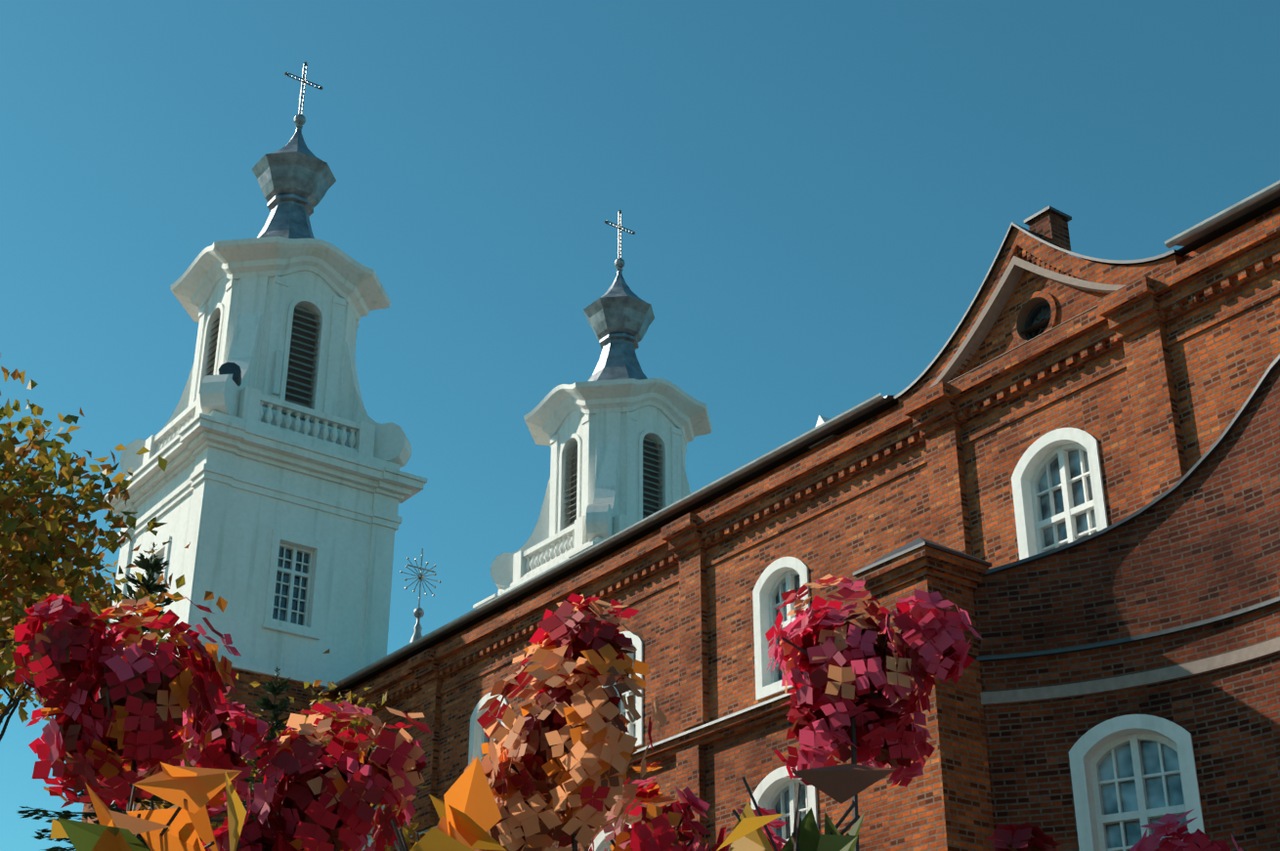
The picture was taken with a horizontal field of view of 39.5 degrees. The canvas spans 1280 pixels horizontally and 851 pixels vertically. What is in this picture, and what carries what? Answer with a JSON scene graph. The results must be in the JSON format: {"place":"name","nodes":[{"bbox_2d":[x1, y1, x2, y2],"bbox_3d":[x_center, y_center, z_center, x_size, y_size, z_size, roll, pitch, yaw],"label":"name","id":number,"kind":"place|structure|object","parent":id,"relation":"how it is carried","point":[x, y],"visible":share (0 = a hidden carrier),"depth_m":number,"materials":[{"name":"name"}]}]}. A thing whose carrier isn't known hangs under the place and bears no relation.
{"place":"outdoors","nodes":[
{"label":"outdoors","id":0,"kind":"place"},
{"bbox_2d":[81,236,426,842],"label":"tower","id":1,"kind":"structure","parent":0,"point":[240,489],"depth_m":42.37,"materials":[{"name":"white paint"}]},
{"bbox_2d":[122,543,313,827],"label":"tower frames","id":2,"kind":"structure","parent":1,"relation":"attached to","point":[292,573],"depth_m":41.58,"materials":[{"name":"white wood"}]},
{"bbox_2d":[218,362,241,385],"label":"antenna drum","id":3,"kind":"object","parent":1,"relation":"attached to","point":[234,369],"visible":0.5,"depth_m":42.31,"materials":[{"name":"metal"}]},
{"bbox_2d":[202,270,345,432],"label":"window frames","id":4,"kind":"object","parent":1,"relation":"attached to","point":[318,288],"visible":0.19,"depth_m":45.31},
{"bbox_2d":[207,306,320,421],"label":"louvers","id":5,"kind":"object","parent":4,"relation":"in","point":[299,379],"visible":0.19,"depth_m":44.95,"materials":[{"name":"grey wood"}]},
{"bbox_2d":[271,349,283,395],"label":"antenna panel","id":6,"kind":"object","parent":1,"relation":"attached to","point":[277,369],"visible":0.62,"depth_m":43.82,"materials":[{"name":"white paint"}]},
{"bbox_2d":[251,113,336,238],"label":"spire","id":7,"kind":"structure","parent":1,"relation":"on","point":[295,178],"depth_m":47.87,"materials":[{"name":"grey metal"}]},
{"bbox_2d":[284,61,323,114],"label":"cross","id":8,"kind":"object","parent":7,"relation":"on","point":[305,80],"visible":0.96,"depth_m":50.10,"materials":[{"name":"silver metal"}]},
{"bbox_2d":[409,607,424,642],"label":"finial","id":9,"kind":"object","parent":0,"point":[418,613],"visible":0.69,"depth_m":48.46,"materials":[{"name":"silver metal"}]},
{"bbox_2d":[399,548,441,607],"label":"sunburst cross","id":10,"kind":"object","parent":9,"relation":"on","point":[420,577],"visible":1,"depth_m":49.15,"materials":[{"name":"silver metal"}]},
{"bbox_2d":[0,0,1279,850],"label":"sky","id":11,"kind":"structure","parent":0,"point":[815,195],"materials":[{"name":"blue"}]},
{"bbox_2d":[855,546,995,850],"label":"brick pillar","id":12,"kind":"structure","parent":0,"point":[943,802],"depth_m":21.42,"materials":[{"name":"red brick"}]},
{"bbox_2d":[853,537,992,576],"bbox_3d":[3.607,1.650,22.893,1.200,0.470,1.300,18,-32,-32],"label":"pier cap","id":13,"kind":"object","parent":12,"relation":"on","point":[917,543],"visible":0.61,"depth_m":22.48,"materials":[{"name":"metal"}]},
{"bbox_2d":[973,364,1279,850],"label":"annex wall","id":14,"kind":"structure","parent":0,"point":[1202,543],"depth_m":21.32,"materials":[{"name":"red brick"}]},
{"bbox_2d":[976,353,1279,662],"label":"wall coping","id":15,"kind":"object","parent":14,"relation":"attached to","point":[1222,438],"visible":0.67,"depth_m":21.69,"materials":[{"name":"grey metal"}]},
{"bbox_2d":[980,637,1279,705],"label":"wall ledge","id":16,"kind":"object","parent":14,"relation":"attached to","point":[1215,662],"visible":0.98,"depth_m":21.24,"materials":[{"name":"grey concrete"}]},
{"bbox_2d":[1068,714,1205,850],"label":"window frame","id":17,"kind":"object","parent":14,"relation":"attached to","point":[1088,746],"visible":0.83,"depth_m":20.95,"materials":[{"name":"white paint"}]},
{"bbox_2d":[1089,732,1189,850],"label":"annex frames","id":18,"kind":"structure","parent":14,"relation":"attached to","point":[1144,814],"depth_m":20.99,"materials":[{"name":"white wood"}]},
{"bbox_2d":[1098,740,1188,850],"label":"window glass","id":19,"kind":"object","parent":18,"relation":"in","point":[1154,786],"depth_m":21.02,"materials":[{"name":"clear glass"}]},
{"bbox_3d":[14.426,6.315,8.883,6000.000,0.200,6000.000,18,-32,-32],"label":"ground","id":20,"kind":"structure","parent":0,"visible":0},
{"bbox_2d":[0,432,158,657],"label":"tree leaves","id":21,"kind":"object","parent":20,"relation":"on","point":[60,520],"visible":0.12,"depth_m":20.94,"materials":[{"name":"brown plant"}]},
{"bbox_2d":[0,352,227,722],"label":"tree leaves","id":22,"kind":"object","parent":21,"relation":"on","point":[41,581],"visible":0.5,"depth_m":20.96,"materials":[{"name":"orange plant"}]},
{"bbox_2d":[29,545,169,850],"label":"spruce wood","id":23,"kind":"object","parent":20,"relation":"on","point":[118,810],"visible":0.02,"depth_m":24.18,"materials":[{"name":"brown wood"}]},
{"bbox_2d":[16,542,177,850],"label":"spruce needles","id":24,"kind":"object","parent":23,"relation":"attached to","point":[161,586],"visible":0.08,"depth_m":25.32,"materials":[{"name":"green plant"}]},
{"bbox_2d":[0,577,400,840],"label":"tree","id":25,"kind":"object","parent":20,"relation":"on","point":[15,704],"visible":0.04,"depth_m":30.73,"materials":[{"name":"brown plant"}]},
{"bbox_2d":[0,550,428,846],"bbox_3d":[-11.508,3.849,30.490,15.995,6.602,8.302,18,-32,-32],"label":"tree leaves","id":26,"kind":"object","parent":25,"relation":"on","point":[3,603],"visible":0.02,"depth_m":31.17,"materials":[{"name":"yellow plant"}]},
{"bbox_2d":[0,532,431,850],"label":"tree leaves","id":27,"kind":"object","parent":25,"relation":"on","point":[124,580],"visible":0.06,"depth_m":30.47,"materials":[{"name":"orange plant"}]},
{"bbox_2d":[250,668,291,815],"bbox_3d":[-5.832,8.900,26.675,1.344,11.014,1.312,5,-27,-11],"label":"spruce wood","id":28,"kind":"object","parent":20,"relation":"on","point":[273,713],"visible":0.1,"depth_m":28.81,"materials":[{"name":"brown"}]},
{"bbox_2d":[224,666,292,821],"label":"spruce needles","id":29,"kind":"object","parent":28,"relation":"attached to","point":[265,704],"visible":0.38,"depth_m":28.69,"materials":[{"name":"green plant"}]},
{"bbox_2d":[240,677,291,817],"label":"spruce needles","id":30,"kind":"object","parent":28,"relation":"attached to","point":[269,725],"visible":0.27,"depth_m":28.70,"materials":[{"name":"green plant"}]},
{"bbox_2d":[77,613,902,850],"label":"flower stem","id":31,"kind":"object","parent":20,"relation":"on","point":[853,807],"visible":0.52,"depth_m":1.18,"materials":[{"name":"brown"}]},
{"bbox_2d":[41,592,705,850],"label":"orange flowers","id":32,"kind":"object","parent":31,"relation":"attached to","point":[470,793],"visible":0.58,"depth_m":1.16,"materials":[{"name":"orange plant"}]},
{"bbox_2d":[50,770,785,850],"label":"yellow flowers","id":33,"kind":"object","parent":31,"relation":"attached to","point":[747,833],"visible":0.82,"depth_m":1.05,"materials":[{"name":"yellow plant"}]},
{"bbox_2d":[57,807,864,850],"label":"leaves","id":34,"kind":"object","parent":31,"relation":"attached to","point":[83,836],"visible":0.94,"depth_m":1.03,"materials":[{"name":"green plant"}]},
{"bbox_2d":[46,573,916,850],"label":"flowers","id":35,"kind":"object","parent":31,"relation":"attached to","point":[578,759],"visible":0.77,"depth_m":1.19,"materials":[{"name":"orange plant"}]},
{"bbox_2d":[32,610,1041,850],"bbox_3d":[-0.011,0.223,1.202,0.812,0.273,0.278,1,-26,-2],"label":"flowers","id":36,"kind":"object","parent":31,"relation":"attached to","point":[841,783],"visible":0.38,"depth_m":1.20,"materials":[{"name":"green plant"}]},
{"bbox_2d":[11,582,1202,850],"bbox_3d":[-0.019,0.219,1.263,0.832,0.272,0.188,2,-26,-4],"label":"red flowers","id":37,"kind":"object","parent":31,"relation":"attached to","point":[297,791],"visible":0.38,"depth_m":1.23,"materials":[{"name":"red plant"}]},
{"bbox_2d":[13,575,1243,850],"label":"crimson flowers","id":38,"kind":"object","parent":31,"relation":"attached to","point":[317,837],"visible":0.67,"depth_m":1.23,"materials":[{"name":"red plant"}]},
{"bbox_2d":[472,378,712,608],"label":"tower","id":39,"kind":"structure","parent":20,"relation":"on","point":[546,546],"depth_m":51.71,"materials":[{"name":"white paint"}]},
{"bbox_2d":[556,405,675,542],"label":"window frames","id":40,"kind":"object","parent":39,"relation":"attached to","point":[651,417],"visible":0.21,"depth_m":52.08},
{"bbox_2d":[564,436,662,540],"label":"louvers","id":41,"kind":"object","parent":40,"relation":"in","point":[651,478],"visible":0.29,"depth_m":51.90,"materials":[{"name":"black wood"}]},
{"bbox_2d":[583,257,654,381],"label":"spire","id":42,"kind":"structure","parent":39,"relation":"on","point":[619,316],"depth_m":54.63,"materials":[{"name":"grey metal"}]},
{"bbox_2d":[604,210,635,257],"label":"cross","id":43,"kind":"object","parent":42,"relation":"on","point":[620,227],"visible":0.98,"depth_m":56.88,"materials":[{"name":"silver metal"}]},
{"bbox_2d":[330,206,1279,850],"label":"wall","id":44,"kind":"structure","parent":20,"relation":"on","point":[1149,376],"depth_m":27.01,"materials":[{"name":"brick"}]},
{"bbox_2d":[370,443,1097,850],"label":"frames","id":45,"kind":"structure","parent":44,"relation":"attached to","point":[1068,514],"depth_m":25.07,"materials":[{"name":"white paint"}]},
{"bbox_2d":[361,427,1108,850],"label":"window frames","id":46,"kind":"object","parent":44,"relation":"attached to","point":[1038,451],"visible":0.27,"depth_m":27.70,"materials":[{"name":"white paint"}]},
{"bbox_2d":[319,180,1279,846],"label":"flashing","id":47,"kind":"object","parent":44,"relation":"attached to","point":[1256,200],"visible":0.79,"depth_m":30.35,"materials":[{"name":"grey metal"}]},
{"bbox_2d":[338,196,1279,690],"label":"roof","id":48,"kind":"structure","parent":44,"relation":"on","point":[1231,226],"depth_m":31.16,"materials":[{"name":"metal"}]},
{"bbox_2d":[809,415,838,449],"bbox_3d":[3.204,0.127,29.501,0.600,0.500,0.600,18,-32,-32],"label":"roof dormer","id":49,"kind":"object","parent":48,"relation":"on","point":[822,419],"visible":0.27,"depth_m":29.36,"materials":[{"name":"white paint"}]},
{"bbox_2d":[487,205,1184,839],"bbox_3d":[0.756,4.111,30.628,0.895,9.310,22.160,18,-32,-32],"label":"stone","id":50,"kind":"object","parent":44,"relation":"on","point":[994,307],"depth_m":26.09,"materials":[{"name":"white stone"}]},
{"bbox_2d":[1028,211,1070,254],"bbox_3d":[6.084,-2.794,26.456,0.400,0.560,0.400,18,-32,-32],"label":"chimney","id":51,"kind":"object","parent":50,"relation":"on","point":[1049,227],"visible":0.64,"depth_m":26.32,"materials":[{"name":"brick"}]}
]}

